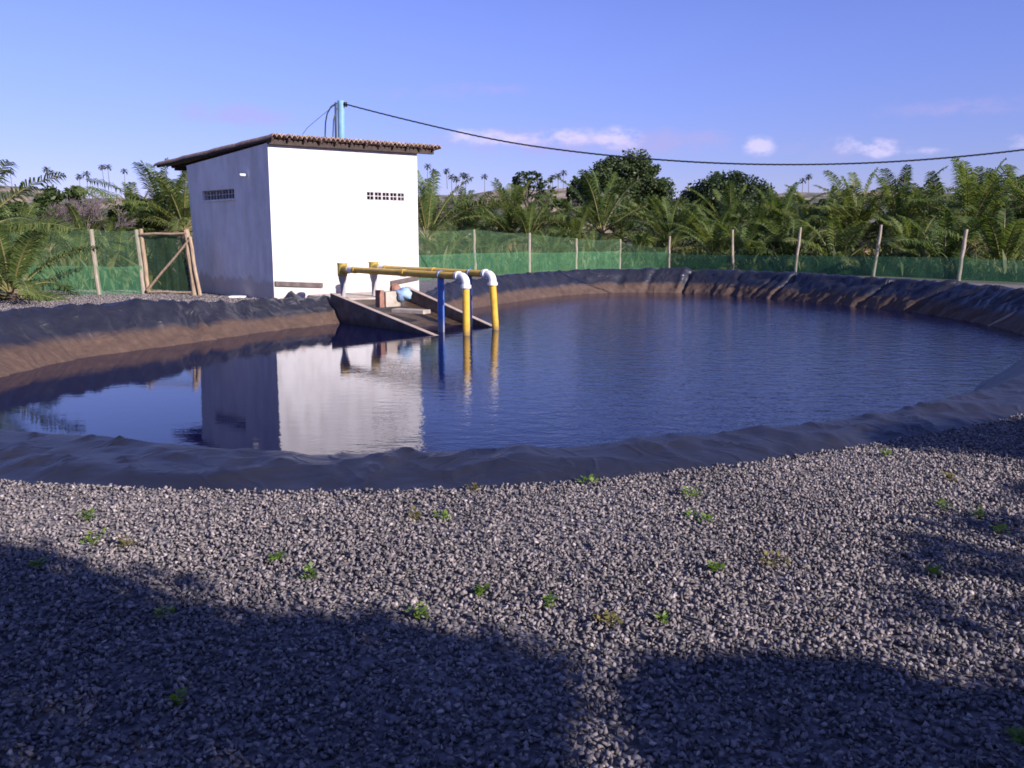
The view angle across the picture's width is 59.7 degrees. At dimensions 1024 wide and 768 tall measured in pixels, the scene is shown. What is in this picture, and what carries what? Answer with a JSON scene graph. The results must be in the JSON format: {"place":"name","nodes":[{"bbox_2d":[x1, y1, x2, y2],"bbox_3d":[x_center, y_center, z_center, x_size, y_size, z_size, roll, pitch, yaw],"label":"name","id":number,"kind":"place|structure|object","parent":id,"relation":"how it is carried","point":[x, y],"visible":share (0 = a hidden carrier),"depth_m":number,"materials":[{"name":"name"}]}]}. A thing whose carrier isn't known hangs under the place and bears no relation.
{"place":"outdoors","nodes":[
{"label":"outdoors","id":0,"kind":"place"},
{"bbox_2d":[0,186,958,241],"bbox_3d":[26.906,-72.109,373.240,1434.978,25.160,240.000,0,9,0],"label":"hills","id":1,"kind":"structure","parent":0,"point":[562,193],"depth_m":353.17,"materials":[{"name":"plant"}]},
{"bbox_2d":[0,292,1023,454],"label":"water","id":2,"kind":"structure","parent":0,"point":[564,371],"depth_m":12.85,"materials":[{"name":"blue liquid"}]},
{"bbox_2d":[0,242,1023,767],"bbox_3d":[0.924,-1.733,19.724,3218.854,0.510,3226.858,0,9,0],"label":"ground","id":3,"kind":"structure","parent":0,"point":[428,284],"depth_m":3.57,"materials":[{"name":"gravel"}]},
{"bbox_2d":[0,201,53,249],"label":"broadleaf tree","id":4,"kind":"object","parent":3,"relation":"on","point":[14,208],"visible":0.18,"depth_m":57.99,"materials":[{"name":"green plant"}]},
{"bbox_2d":[27,557,47,567],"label":"weed","id":5,"kind":"object","parent":3,"relation":"on","point":[34,563],"visible":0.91,"depth_m":4.31,"materials":[{"name":"green plant"}]},
{"bbox_2d":[0,159,77,291],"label":"coconut palm","id":6,"kind":"object","parent":3,"relation":"on","point":[24,218],"visible":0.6,"depth_m":25.33,"materials":[{"name":"green plant"}]},
{"bbox_2d":[0,199,83,262],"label":"coconut palm","id":7,"kind":"object","parent":3,"relation":"on","point":[15,233],"visible":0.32,"depth_m":37.42,"materials":[{"name":"green plant"}]},
{"bbox_2d":[2,212,86,252],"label":"coconut palm","id":8,"kind":"object","parent":3,"relation":"on","point":[50,247],"visible":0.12,"depth_m":43.42,"materials":[{"name":"green plant"}]},
{"bbox_2d":[0,210,98,261],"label":"coconut palm","id":9,"kind":"object","parent":3,"relation":"on","point":[45,226],"visible":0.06,"depth_m":39.80,"materials":[{"name":"green plant"}]},
{"bbox_2d":[0,223,99,301],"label":"coconut palm","id":10,"kind":"object","parent":3,"relation":"on","point":[14,257],"visible":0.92,"depth_m":22.22,"materials":[{"name":"green plant"}]},
{"bbox_2d":[30,184,103,254],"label":"broadleaf tree","id":11,"kind":"object","parent":3,"relation":"on","point":[52,195],"visible":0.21,"depth_m":63.82,"materials":[{"name":"green plant"}]},
{"bbox_2d":[40,229,128,267],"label":"coconut palm","id":12,"kind":"object","parent":3,"relation":"on","point":[65,239],"visible":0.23,"depth_m":36.31,"materials":[{"name":"green plant"}]},
{"bbox_2d":[35,191,136,255],"bbox_3d":[-25.261,-9.289,53.010,5.432,4.356,5.924,-5,10,-26],"label":"bare bush","id":13,"kind":"object","parent":3,"relation":"on","point":[88,208],"visible":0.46,"depth_m":51.88,"materials":[{"name":"plant"}]},
{"bbox_2d":[41,202,136,259],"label":"coconut palm","id":14,"kind":"object","parent":3,"relation":"on","point":[75,214],"visible":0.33,"depth_m":50.76,"materials":[{"name":"green plant"}]},
{"bbox_2d":[80,528,109,544],"bbox_3d":[-2.201,0.816,4.704,0.140,0.080,0.157,0,9,0],"label":"weed","id":15,"kind":"object","parent":3,"relation":"on","point":[89,539],"visible":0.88,"depth_m":4.69,"materials":[{"name":"green plant"}]},
{"bbox_2d":[67,227,154,266],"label":"coconut palm","id":16,"kind":"object","parent":3,"relation":"on","point":[108,247],"visible":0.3,"depth_m":33.28,"materials":[{"name":"green plant"}]},
{"bbox_2d":[67,213,154,260],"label":"coconut palm","id":17,"kind":"object","parent":3,"relation":"on","point":[110,227],"visible":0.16,"depth_m":54.91,"materials":[{"name":"green plant"}]},
{"bbox_2d":[89,229,145,294],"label":"fence posts","id":18,"kind":"object","parent":3,"relation":"on","point":[96,270],"visible":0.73,"depth_m":24.64,"materials":[{"name":"wood"}]},
{"bbox_2d":[115,535,136,549],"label":"weed","id":19,"kind":"object","parent":3,"relation":"on","point":[121,540],"visible":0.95,"depth_m":4.62,"materials":[{"name":"green plant"}]},
{"bbox_2d":[107,199,160,252],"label":"broadleaf tree","id":20,"kind":"object","parent":3,"relation":"on","point":[125,208],"visible":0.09,"depth_m":60.38,"materials":[{"name":"green plant"}]},
{"bbox_2d":[75,157,193,260],"bbox_3d":[-24.236,-11.768,61.089,11.914,7.448,10.495,-8,12,-39],"label":"coconut palm","id":21,"kind":"object","parent":3,"relation":"on","point":[162,203],"visible":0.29,"depth_m":59.14,"materials":[{"name":"green plant"}]},
{"bbox_2d":[80,181,193,258],"bbox_3d":[-25.246,-10.693,59.404,9.122,5.504,8.472,0,9,-3],"label":"coconut palm","id":22,"kind":"object","parent":3,"relation":"on","point":[126,187],"visible":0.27,"depth_m":58.41,"materials":[{"name":"green plant"}]},
{"bbox_2d":[107,232,190,285],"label":"coconut palm","id":23,"kind":"object","parent":3,"relation":"on","point":[159,247],"visible":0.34,"depth_m":30.36,"materials":[{"name":"green plant"}]},
{"bbox_2d":[108,171,192,256],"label":"coconut palm","id":24,"kind":"object","parent":3,"relation":"on","point":[176,198],"visible":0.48,"depth_m":56.02,"materials":[{"name":"green plant"}]},
{"bbox_2d":[151,605,174,618],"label":"weed","id":25,"kind":"object","parent":3,"relation":"on","point":[157,611],"visible":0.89,"depth_m":3.76,"materials":[{"name":"green plant"}]},
{"bbox_2d":[139,229,201,295],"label":"wooden gate","id":26,"kind":"structure","parent":3,"relation":"on","point":[194,283],"depth_m":24.41,"materials":[{"name":"brown wood"}]},
{"bbox_2d":[167,687,187,705],"bbox_3d":[-1.145,1.079,3.066,0.068,0.093,0.071,0,9,0],"label":"weed","id":27,"kind":"object","parent":3,"relation":"on","point":[175,698],"visible":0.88,"depth_m":3.06,"materials":[{"name":"green plant"}]},
{"bbox_2d":[153,133,440,298],"bbox_3d":[-6.416,-4.704,26.305,5.419,4.416,7.178,-9,13,-42],"label":"pump hut","id":28,"kind":"object","parent":3,"relation":"on","point":[268,211],"visible":1,"depth_m":23.64,"materials":[{"name":"white paint"}]},
{"bbox_2d":[275,281,322,287],"bbox_3d":[-5.484,-2.566,22.996,1.369,0.209,0.050,-9,13,-42],"label":"wooden board","id":29,"kind":"object","parent":28,"relation":"attached to","point":[295,284],"visible":1,"depth_m":22.95,"materials":[{"name":"wood"}]},
{"bbox_2d":[390,277,418,284],"bbox_3d":[-3.031,-2.933,25.254,0.979,0.244,0.050,-9,13,-42],"label":"wooden board","id":30,"kind":"object","parent":28,"relation":"attached to","point":[404,280],"visible":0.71,"depth_m":25.22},
{"bbox_2d":[298,561,319,579],"bbox_3d":[-0.957,0.887,4.193,0.099,0.105,0.103,0,9,0],"label":"weed","id":31,"kind":"object","parent":3,"relation":"on","point":[308,568],"visible":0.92,"depth_m":4.20,"materials":[{"name":"green plant"}]},
{"bbox_2d":[332,100,346,138],"bbox_3d":[-5.609,-6.088,29.381,0.520,6.249,0.294,-3,10,-17],"label":"power pole","id":32,"kind":"object","parent":3,"relation":"on","point":[340,105],"visible":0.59,"depth_m":28.87,"materials":[{"name":"metal"}]},
{"bbox_2d":[345,103,1023,164],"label":"overhead cable","id":33,"kind":"object","parent":32,"relation":"attached to","point":[689,161],"visible":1,"depth_m":26.82,"materials":[{"name":"rubber"}]},
{"bbox_2d":[308,287,491,335],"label":"intake ramp","id":34,"kind":"structure","parent":3,"relation":"on","point":[359,308],"depth_m":20.80,"materials":[{"name":"concrete"}]},
{"bbox_2d":[375,290,384,307],"bbox_3d":[-3.069,-1.980,20.719,0.130,0.400,0.190,-9,13,-42],"label":"clay brick","id":35,"kind":"object","parent":34,"relation":"on","point":[379,298],"visible":1,"depth_m":20.66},
{"bbox_2d":[384,291,399,306],"bbox_3d":[-2.843,-1.993,20.924,0.420,0.360,0.200,-9,13,-42],"label":"masonry block","id":36,"kind":"object","parent":34,"relation":"on","point":[391,299],"depth_m":20.82,"materials":[{"name":"concrete"}]},
{"bbox_2d":[395,287,411,301],"bbox_3d":[-2.556,-2.095,20.952,0.412,0.365,0.310,0,9,0],"label":"blue rag","id":37,"kind":"object","parent":36,"relation":"on","point":[404,294],"visible":1,"depth_m":20.87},
{"bbox_2d":[391,308,430,313],"bbox_3d":[-2.311,-1.664,20.374,0.886,0.090,0.300,5,11,28],"label":"concrete slab","id":38,"kind":"object","parent":34,"relation":"on","point":[411,311],"depth_m":20.27,"materials":[{"name":"concrete"}]},
{"bbox_2d":[437,270,444,331],"bbox_3d":[-1.507,-1.408,18.965,0.156,2.003,0.148,0,9,0],"label":"pipe prop","id":39,"kind":"object","parent":34,"relation":"on","point":[440,304],"visible":0.75,"depth_m":18.86,"materials":[{"name":"blue paint"}]},
{"bbox_2d":[337,263,470,335],"bbox_3d":[-2.560,-1.635,20.117,0.269,2.075,5.084,-8,12,-40],"label":"suction pipe","id":40,"kind":"object","parent":39,"relation":"attached to","point":[344,270],"visible":0.94,"depth_m":19.27,"materials":[{"name":"yellow plastic"}]},
{"bbox_2d":[467,269,471,326],"bbox_3d":[-0.933,-1.581,20.014,0.079,2.002,0.191,6,11,31],"label":"pipe prop","id":41,"kind":"object","parent":34,"relation":"on","point":[470,278],"visible":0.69,"depth_m":19.92,"materials":[{"name":"blue paint"}]},
{"bbox_2d":[368,262,498,329],"bbox_3d":[-1.971,-1.808,21.182,0.270,2.079,4.992,-8,12,-41],"label":"suction pipe","id":42,"kind":"object","parent":41,"relation":"attached to","point":[489,275],"visible":0.73,"depth_m":19.61,"materials":[{"name":"yellow plastic"}]},
{"bbox_2d":[404,601,429,619],"bbox_3d":[-0.385,0.968,3.777,0.133,0.081,0.096,9,13,43],"label":"weed","id":43,"kind":"object","parent":3,"relation":"on","point":[421,610],"visible":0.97,"depth_m":3.76,"materials":[{"name":"green plant"}]},
{"bbox_2d":[418,195,481,246],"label":"coconut palm","id":44,"kind":"object","parent":3,"relation":"on","point":[437,210],"visible":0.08,"depth_m":66.47,"materials":[{"name":"green plant"}]},
{"bbox_2d":[418,225,497,268],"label":"coconut palm","id":45,"kind":"object","parent":3,"relation":"on","point":[444,240],"visible":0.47,"depth_m":38.27,"materials":[{"name":"green plant"}]},
{"bbox_2d":[417,170,508,256],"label":"coconut palm","id":46,"kind":"object","parent":3,"relation":"on","point":[426,214],"visible":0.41,"depth_m":46.72,"materials":[{"name":"green plant"}]},
{"bbox_2d":[430,187,516,250],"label":"coconut palm","id":47,"kind":"object","parent":3,"relation":"on","point":[464,222],"visible":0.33,"depth_m":60.80,"materials":[{"name":"green plant"}]},
{"bbox_2d":[471,583,490,596],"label":"weed","id":48,"kind":"object","parent":3,"relation":"on","point":[479,589],"visible":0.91,"depth_m":4.00,"materials":[{"name":"green plant"}]},
{"bbox_2d":[446,196,517,254],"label":"coconut palm","id":49,"kind":"object","parent":3,"relation":"on","point":[493,197],"visible":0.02,"depth_m":71.05,"materials":[{"name":"green plant"}]},
{"bbox_2d":[454,230,527,270],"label":"coconut palm","id":50,"kind":"object","parent":3,"relation":"on","point":[484,238],"visible":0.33,"depth_m":41.17,"materials":[{"name":"green plant"}]},
{"bbox_2d":[0,267,1023,493],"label":"pond liner","id":51,"kind":"object","parent":3,"relation":"on","point":[31,338],"visible":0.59,"depth_m":7.70,"materials":[{"name":"plastic"}]},
{"bbox_2d":[0,242,1023,290],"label":"fence","id":52,"kind":"object","parent":3,"relation":"on","point":[112,275],"visible":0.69,"depth_m":37.38,"materials":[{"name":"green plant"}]},
{"bbox_2d":[456,178,573,253],"bbox_3d":[-0.471,-10.685,58.795,8.384,5.706,9.027,8,12,40],"label":"coconut palm","id":53,"kind":"object","parent":3,"relation":"on","point":[517,198],"visible":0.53,"depth_m":58.16,"materials":[{"name":"green plant"}]},
{"bbox_2d":[485,200,569,253],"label":"coconut palm","id":54,"kind":"object","parent":3,"relation":"on","point":[528,216],"visible":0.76,"depth_m":57.18,"materials":[{"name":"green plant"}]},
{"bbox_2d":[510,170,545,208],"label":"broadleaf tree","id":55,"kind":"object","parent":3,"relation":"on","point":[516,180],"visible":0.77,"depth_m":117.01,"materials":[{"name":"green plant"}]},
{"bbox_2d":[494,201,580,251],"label":"coconut palm","id":56,"kind":"object","parent":3,"relation":"on","point":[545,209],"visible":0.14,"depth_m":63.06,"materials":[{"name":"green plant"}]},
{"bbox_2d":[536,177,557,234],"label":"broadleaf tree","id":57,"kind":"object","parent":3,"relation":"on","point":[545,192],"visible":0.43,"depth_m":126.73,"materials":[{"name":"green plant"}]},
{"bbox_2d":[543,591,557,608],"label":"weed","id":58,"kind":"object","parent":3,"relation":"on","point":[549,599],"visible":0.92,"depth_m":3.88,"materials":[{"name":"green plant"}]},
{"bbox_2d":[515,230,592,268],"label":"coconut palm","id":59,"kind":"object","parent":3,"relation":"on","point":[554,243],"visible":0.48,"depth_m":46.59,"materials":[{"name":"green plant"}]},
{"bbox_2d":[519,200,602,254],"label":"coconut palm","id":60,"kind":"object","parent":3,"relation":"on","point":[572,213],"visible":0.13,"depth_m":64.83,"materials":[{"name":"green plant"}]},
{"bbox_2d":[553,197,577,227],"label":"broadleaf tree","id":61,"kind":"object","parent":3,"relation":"on","point":[568,199],"visible":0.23,"depth_m":97.74,"materials":[{"name":"green plant"}]},
{"bbox_2d":[516,200,626,250],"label":"coconut palm","id":62,"kind":"object","parent":3,"relation":"on","point":[580,218],"visible":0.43,"depth_m":61.63,"materials":[{"name":"green plant"}]},
{"bbox_2d":[566,175,583,242],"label":"coconut palm","id":63,"kind":"object","parent":3,"relation":"on","point":[569,193],"visible":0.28,"depth_m":114.89,"materials":[{"name":"green plant"}]},
{"bbox_2d":[556,229,633,266],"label":"coconut palm","id":64,"kind":"object","parent":3,"relation":"on","point":[596,241],"visible":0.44,"depth_m":48.30,"materials":[{"name":"green plant"}]},
{"bbox_2d":[533,169,682,250],"bbox_3d":[6.541,-12.120,64.736,10.514,6.886,9.261,6,11,32],"label":"coconut palm","id":65,"kind":"object","parent":3,"relation":"on","point":[595,190],"visible":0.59,"depth_m":64.33,"materials":[{"name":"green plant"}]},
{"bbox_2d":[593,609,623,627],"bbox_3d":[0.401,0.978,3.712,0.136,0.084,0.108,0,9,0],"label":"weed","id":66,"kind":"object","parent":3,"relation":"on","point":[605,615],"visible":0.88,"depth_m":3.71,"materials":[{"name":"green plant"}]},
{"bbox_2d":[586,193,659,248],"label":"coconut palm","id":67,"kind":"object","parent":3,"relation":"on","point":[622,210],"visible":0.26,"depth_m":73.14,"materials":[{"name":"green plant"}]},
{"bbox_2d":[573,147,677,237],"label":"broadleaf tree","id":68,"kind":"object","parent":3,"relation":"on","point":[629,171],"visible":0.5,"depth_m":78.60,"materials":[{"name":"green plant"}]},
{"bbox_2d":[605,230,667,266],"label":"coconut palm","id":69,"kind":"object","parent":3,"relation":"on","point":[639,239],"visible":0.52,"depth_m":48.93,"materials":[{"name":"green plant"}]},
{"bbox_2d":[607,198,692,251],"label":"coconut palm","id":70,"kind":"object","parent":3,"relation":"on","point":[635,204],"visible":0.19,"depth_m":71.80,"materials":[{"name":"green plant"}]},
{"bbox_2d":[653,608,669,625],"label":"weed","id":71,"kind":"object","parent":3,"relation":"on","point":[665,614],"visible":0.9,"depth_m":3.71,"materials":[{"name":"green plant"}]},
{"bbox_2d":[617,194,717,252],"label":"coconut palm","id":72,"kind":"object","parent":3,"relation":"on","point":[664,228],"visible":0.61,"depth_m":60.19,"materials":[{"name":"green plant"}]},
{"bbox_2d":[633,225,709,265],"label":"coconut palm","id":73,"kind":"object","parent":3,"relation":"on","point":[672,234],"visible":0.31,"depth_m":49.00,"materials":[{"name":"green plant"}]},
{"bbox_2d":[622,195,740,248],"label":"coconut palm","id":74,"kind":"object","parent":3,"relation":"on","point":[691,218],"visible":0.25,"depth_m":63.30,"materials":[{"name":"green plant"}]},
{"bbox_2d":[682,507,713,523],"bbox_3d":[1.075,0.758,5.061,0.129,0.078,0.215,-5,11,-27],"label":"weed","id":75,"kind":"object","parent":3,"relation":"on","point":[708,516],"visible":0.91,"depth_m":5.06,"materials":[{"name":"green plant"}]},
{"bbox_2d":[661,200,766,251],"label":"coconut palm","id":76,"kind":"object","parent":3,"relation":"on","point":[723,215],"visible":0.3,"depth_m":58.92,"materials":[{"name":"green plant"}]},
{"bbox_2d":[705,560,725,573],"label":"weed","id":77,"kind":"object","parent":3,"relation":"on","point":[715,567],"visible":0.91,"depth_m":4.27,"materials":[{"name":"green plant"}]},
{"bbox_2d":[670,221,761,268],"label":"coconut palm","id":78,"kind":"object","parent":3,"relation":"on","point":[716,239],"visible":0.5,"depth_m":46.02,"materials":[{"name":"green plant"}]},
{"bbox_2d":[473,225,967,280],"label":"fence posts","id":79,"kind":"object","parent":3,"relation":"on","point":[962,253],"visible":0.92,"depth_m":38.46,"materials":[{"name":"wood"}]},
{"bbox_2d":[674,170,777,247],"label":"broadleaf tree","id":80,"kind":"object","parent":3,"relation":"on","point":[715,180],"visible":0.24,"depth_m":83.89,"materials":[{"name":"green plant"}]},
{"bbox_2d":[681,181,797,250],"bbox_3d":[15.487,-11.246,62.329,8.876,5.813,7.819,2,10,14],"label":"coconut palm","id":81,"kind":"object","parent":3,"relation":"on","point":[735,214],"visible":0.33,"depth_m":61.94,"materials":[{"name":"green plant"}]},
{"bbox_2d":[691,217,801,270],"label":"coconut palm","id":82,"kind":"object","parent":3,"relation":"on","point":[748,232],"visible":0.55,"depth_m":43.44,"materials":[{"name":"green plant"}]},
{"bbox_2d":[717,201,786,248],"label":"coconut palm","id":83,"kind":"object","parent":3,"relation":"on","point":[760,214],"visible":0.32,"depth_m":60.98,"materials":[{"name":"green plant"}]},
{"bbox_2d":[758,550,790,568],"bbox_3d":[1.271,0.866,4.371,0.166,0.090,0.174,0,9,0],"label":"weed","id":84,"kind":"object","parent":3,"relation":"on","point":[776,556],"visible":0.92,"depth_m":4.34,"materials":[{"name":"green plant"}]},
{"bbox_2d":[729,182,831,251],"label":"coconut palm","id":85,"kind":"object","parent":3,"relation":"on","point":[790,194],"visible":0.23,"depth_m":61.66,"materials":[{"name":"green plant"}]},
{"bbox_2d":[735,217,855,271],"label":"coconut palm","id":86,"kind":"object","parent":3,"relation":"on","point":[791,248],"visible":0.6,"depth_m":42.01,"materials":[{"name":"green plant"}]},
{"bbox_2d":[762,197,868,251],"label":"coconut palm","id":87,"kind":"object","parent":3,"relation":"on","point":[789,215],"visible":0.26,"depth_m":58.54,"materials":[{"name":"green plant"}]},
{"bbox_2d":[761,196,869,246],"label":"coconut palm","id":88,"kind":"object","parent":3,"relation":"on","point":[804,213],"visible":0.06,"depth_m":63.20,"materials":[{"name":"green plant"}]},
{"bbox_2d":[763,181,909,247],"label":"coconut palm","id":89,"kind":"object","parent":3,"relation":"on","point":[832,201],"visible":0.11,"depth_m":65.67,"materials":[{"name":"green plant"}]},
{"bbox_2d":[778,214,904,273],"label":"coconut palm","id":90,"kind":"object","parent":3,"relation":"on","point":[843,239],"visible":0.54,"depth_m":39.97,"materials":[{"name":"green plant"}]},
{"bbox_2d":[804,194,902,251],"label":"coconut palm","id":91,"kind":"object","parent":3,"relation":"on","point":[847,209],"visible":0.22,"depth_m":55.62,"materials":[{"name":"green plant"}]},
{"bbox_2d":[789,167,938,253],"bbox_3d":[21.982,-10.385,55.754,9.725,6.148,9.033,3,10,17],"label":"coconut palm","id":92,"kind":"object","parent":3,"relation":"on","point":[849,192],"visible":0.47,"depth_m":55.36,"materials":[{"name":"green plant"}]},
{"bbox_2d":[817,164,979,251],"bbox_3d":[24.760,-10.501,56.139,8.654,6.434,9.824,9,13,42],"label":"coconut palm","id":93,"kind":"object","parent":3,"relation":"on","point":[898,193],"visible":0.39,"depth_m":55.19,"materials":[{"name":"green plant"}]},
{"bbox_2d":[850,216,969,273],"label":"coconut palm","id":94,"kind":"object","parent":3,"relation":"on","point":[910,234],"visible":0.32,"depth_m":38.65,"materials":[{"name":"green plant"}]},
{"bbox_2d":[869,182,958,250],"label":"coconut palm","id":95,"kind":"object","parent":3,"relation":"on","point":[924,211],"visible":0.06,"depth_m":65.80,"materials":[{"name":"green plant"}]},
{"bbox_2d":[923,564,942,576],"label":"weed","id":96,"kind":"object","parent":3,"relation":"on","point":[933,570],"visible":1,"depth_m":4.22,"materials":[{"name":"green plant"}]},
{"bbox_2d":[867,171,1010,251],"bbox_3d":[30.131,-10.765,61.717,11.806,7.473,10.824,-5,11,-30],"label":"coconut palm","id":97,"kind":"object","parent":3,"relation":"on","point":[939,187],"visible":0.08,"depth_m":59.73,"materials":[{"name":"green plant"}]},
{"bbox_2d":[878,209,1023,276],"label":"coconut palm","id":98,"kind":"object","parent":3,"relation":"on","point":[945,244],"visible":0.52,"depth_m":36.13,"materials":[{"name":"green plant"}]},
{"bbox_2d":[884,158,1023,254],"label":"coconut palm","id":99,"kind":"object","parent":3,"relation":"on","point":[972,202],"visible":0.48,"depth_m":50.03,"materials":[{"name":"green plant"}]},
{"bbox_2d":[920,164,1023,248],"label":"coconut palm","id":100,"kind":"object","parent":3,"relation":"on","point":[1014,196],"visible":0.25,"depth_m":52.54,"materials":[{"name":"green plant"}]},
{"bbox_2d":[926,207,1023,279],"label":"coconut palm","id":101,"kind":"object","parent":3,"relation":"on","point":[1007,240],"visible":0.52,"depth_m":35.05,"materials":[{"name":"green plant"}]},
{"bbox_2d":[933,168,1023,226],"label":"coconut palm","id":102,"kind":"object","parent":3,"relation":"on","point":[1004,197],"visible":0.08,"depth_m":62.50,"materials":[{"name":"green plant"}]},
{"bbox_2d":[962,172,1023,255],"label":"coconut palm","id":103,"kind":"object","parent":3,"relation":"on","point":[1012,185],"visible":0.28,"depth_m":49.51,"materials":[{"name":"green plant"}]},
{"bbox_2d":[1004,726,1023,745],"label":"weed","id":104,"kind":"object","parent":3,"relation":"on","point":[1013,732],"visible":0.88,"depth_m":2.83,"materials":[{"name":"green plant"}]},
{"bbox_2d":[0,0,1023,198],"label":"sky","id":105,"kind":"structure","parent":0,"point":[85,85],"materials":[{"name":"blue"}]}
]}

